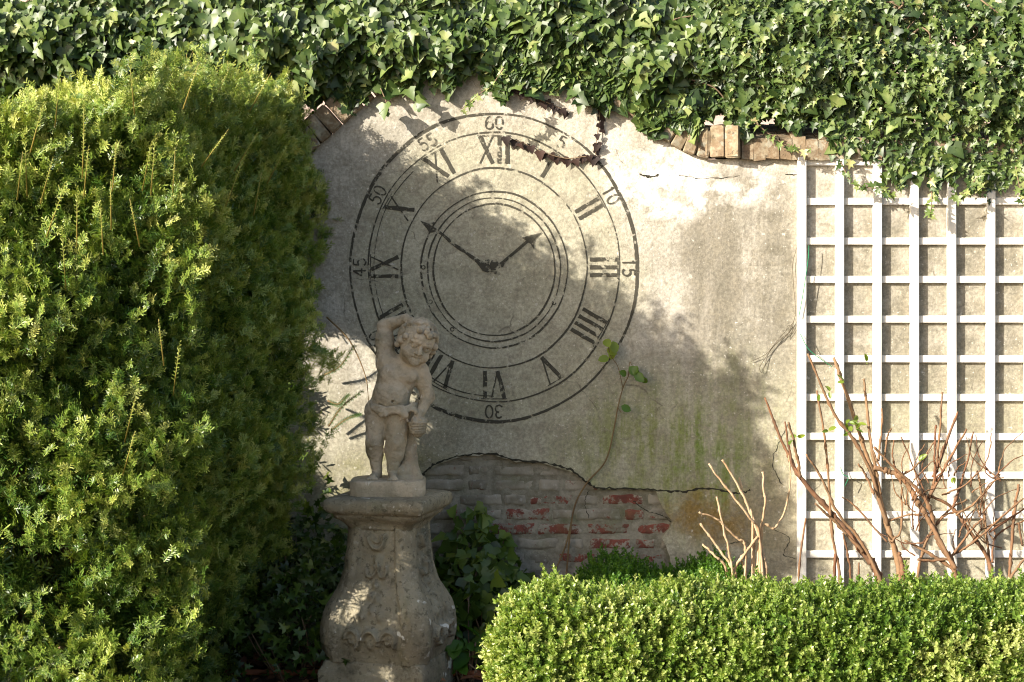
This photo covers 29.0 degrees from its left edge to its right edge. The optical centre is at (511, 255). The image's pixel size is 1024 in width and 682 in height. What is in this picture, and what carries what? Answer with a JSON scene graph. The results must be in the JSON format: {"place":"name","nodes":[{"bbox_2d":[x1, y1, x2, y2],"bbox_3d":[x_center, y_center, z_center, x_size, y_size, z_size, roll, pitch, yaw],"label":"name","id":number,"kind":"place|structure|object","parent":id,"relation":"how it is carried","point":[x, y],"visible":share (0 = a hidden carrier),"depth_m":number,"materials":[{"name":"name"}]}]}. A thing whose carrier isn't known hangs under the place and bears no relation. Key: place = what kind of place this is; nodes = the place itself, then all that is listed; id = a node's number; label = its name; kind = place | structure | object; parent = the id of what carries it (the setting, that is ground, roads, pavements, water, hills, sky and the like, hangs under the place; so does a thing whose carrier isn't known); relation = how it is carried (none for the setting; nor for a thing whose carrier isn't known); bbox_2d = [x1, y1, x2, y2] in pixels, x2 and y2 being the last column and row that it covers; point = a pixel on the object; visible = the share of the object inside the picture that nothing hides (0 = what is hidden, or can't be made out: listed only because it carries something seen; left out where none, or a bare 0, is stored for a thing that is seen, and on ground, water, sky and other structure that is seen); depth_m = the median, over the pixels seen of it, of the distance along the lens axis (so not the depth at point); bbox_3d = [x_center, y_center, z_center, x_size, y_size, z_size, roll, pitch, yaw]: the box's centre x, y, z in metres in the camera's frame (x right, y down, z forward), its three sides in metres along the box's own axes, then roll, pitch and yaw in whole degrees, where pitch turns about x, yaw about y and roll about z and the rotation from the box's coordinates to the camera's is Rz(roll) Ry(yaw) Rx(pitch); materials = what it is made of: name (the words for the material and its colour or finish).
{"place":"outdoors","nodes":[
{"label":"outdoors","id":0,"kind":"place"},
{"bbox_2d":[20,0,1013,133],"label":"building","id":1,"kind":"structure","parent":0,"point":[718,119],"depth_m":13.00,"materials":[{"name":"brick"}]},
{"bbox_2d":[207,653,975,681],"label":"ground","id":2,"kind":"structure","parent":0,"point":[274,679],"depth_m":7.49,"materials":[{"name":"soil"}]},
{"bbox_2d":[0,20,368,681],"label":"yew bush","id":3,"kind":"object","parent":2,"relation":"on","point":[184,232],"visible":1,"depth_m":6.49,"materials":[{"name":"green plant"}]},
{"bbox_2d":[222,669,318,675],"bbox_3d":[-1.907,1.578,7.500,2.587,0.031,0.043,0,0,0],"label":"edging strip","id":4,"kind":"object","parent":2,"relation":"on","point":[255,671],"visible":0.09,"depth_m":7.50,"materials":[{"name":"metal"}]},
{"bbox_2d":[70,646,481,681],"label":"leaf litter","id":5,"kind":"object","parent":2,"relation":"on","point":[477,675],"visible":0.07,"depth_m":7.52,"materials":[{"name":"plant"}]},
{"bbox_2d":[218,470,350,681],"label":"dark shrub","id":6,"kind":"object","parent":2,"relation":"on","point":[298,578],"visible":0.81,"depth_m":7.50,"materials":[{"name":"green plant"}]},
{"bbox_2d":[317,489,456,681],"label":"stone pedestal","id":7,"kind":"object","parent":2,"relation":"on","point":[389,613],"visible":1,"depth_m":7.24,"materials":[{"name":"grey stone"}]},
{"bbox_2d":[350,313,438,496],"bbox_3d":[-0.438,0.555,7.398,0.332,0.681,0.217,0,0,0],"label":"cherub statue","id":8,"kind":"object","parent":7,"relation":"on","point":[396,420],"visible":1,"depth_m":7.35,"materials":[{"name":"stone"}]},
{"bbox_2d":[445,625,486,681],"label":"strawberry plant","id":9,"kind":"object","parent":2,"relation":"on","point":[455,649],"visible":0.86,"depth_m":7.47,"materials":[{"name":"green plant"}]},
{"bbox_2d":[431,501,535,669],"bbox_3d":[-0.124,1.309,7.781,0.554,0.649,0.470,0,0,0],"label":"dark shrub","id":10,"kind":"object","parent":2,"relation":"on","point":[487,573],"visible":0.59,"depth_m":7.79,"materials":[{"name":"green plant"}]},
{"bbox_2d":[0,73,1023,653],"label":"garden wall","id":11,"kind":"structure","parent":2,"relation":"on","point":[524,281],"depth_m":8.00,"materials":[{"name":"paint"}]},
{"bbox_2d":[0,0,298,103],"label":"climbing ivy","id":12,"kind":"object","parent":11,"relation":"attached to","point":[44,41],"visible":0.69,"depth_m":7.90,"materials":[{"name":"green plant"}]},
{"bbox_2d":[270,0,727,167],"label":"climbing ivy","id":13,"kind":"object","parent":11,"relation":"attached to","point":[348,52],"visible":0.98,"depth_m":7.95,"materials":[{"name":"green plant"}]},
{"bbox_2d":[556,339,647,577],"bbox_3d":[0.340,0.924,7.952,0.411,1.183,0.080,0,0,0],"label":"vine","id":14,"kind":"object","parent":11,"relation":"attached to","point":[612,348],"depth_m":7.96,"materials":[{"name":"green plant"}]},
{"bbox_2d":[753,248,796,372],"bbox_3d":[1.058,0.219,7.990,0.187,0.507,0.006,0,0,0],"label":"dry tendril","id":15,"kind":"object","parent":11,"relation":"attached to","point":[791,325],"visible":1,"depth_m":7.99},
{"bbox_2d":[664,0,1023,219],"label":"climbing ivy","id":16,"kind":"object","parent":11,"relation":"attached to","point":[829,70],"visible":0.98,"depth_m":7.95,"materials":[{"name":"green plant"}]},
{"bbox_2d":[797,157,1023,585],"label":"garden trellis","id":17,"kind":"object","parent":11,"relation":"attached to","point":[914,319],"visible":0.69,"depth_m":7.97,"materials":[{"name":"white paint"}]},
{"bbox_2d":[798,249,808,316],"bbox_3d":[1.173,0.103,7.956,0.044,0.288,0.003,0,0,0],"label":"green twine","id":18,"kind":"object","parent":17,"relation":"hanging from","point":[804,282],"visible":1,"depth_m":7.96,"materials":[{"name":"fabric"}]},
{"bbox_2d":[800,334,831,366],"bbox_3d":[1.222,0.381,7.956,0.129,0.132,0.003,0,0,0],"label":"green twine","id":19,"kind":"object","parent":17,"relation":"attached to","point":[812,352],"visible":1,"depth_m":7.96,"materials":[{"name":"fabric"}]},
{"bbox_2d":[453,670,603,676],"bbox_3d":[1.478,1.578,7.500,3.445,0.031,0.043,0,0,0],"label":"edging strip","id":20,"kind":"object","parent":2,"relation":"on","point":[471,672],"visible":0.05,"depth_m":7.48,"materials":[{"name":"metal"}]},
{"bbox_2d":[571,543,750,671],"bbox_3d":[0.576,1.380,7.627,0.826,0.483,0.611,0,0,0],"label":"green cushion plant","id":21,"kind":"object","parent":2,"relation":"on","point":[622,570],"visible":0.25,"depth_m":7.71,"materials":[{"name":"green plant"}]},
{"bbox_2d":[476,560,1023,681],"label":"box hedge","id":22,"kind":"object","parent":2,"relation":"on","point":[554,626],"visible":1,"depth_m":6.13,"materials":[{"name":"green plant"}]},
{"bbox_2d":[764,353,1023,583],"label":"pruned shrub","id":23,"kind":"object","parent":2,"relation":"on","point":[842,524],"visible":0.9,"depth_m":7.57,"materials":[{"name":"brown plant"}]},
{"bbox_2d":[699,455,790,582],"bbox_3d":[0.888,1.080,7.586,0.380,0.621,0.124,0,0,-7],"label":"pruned shrub","id":24,"kind":"object","parent":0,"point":[761,558],"visible":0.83,"depth_m":7.57,"materials":[{"name":"beige plant"}]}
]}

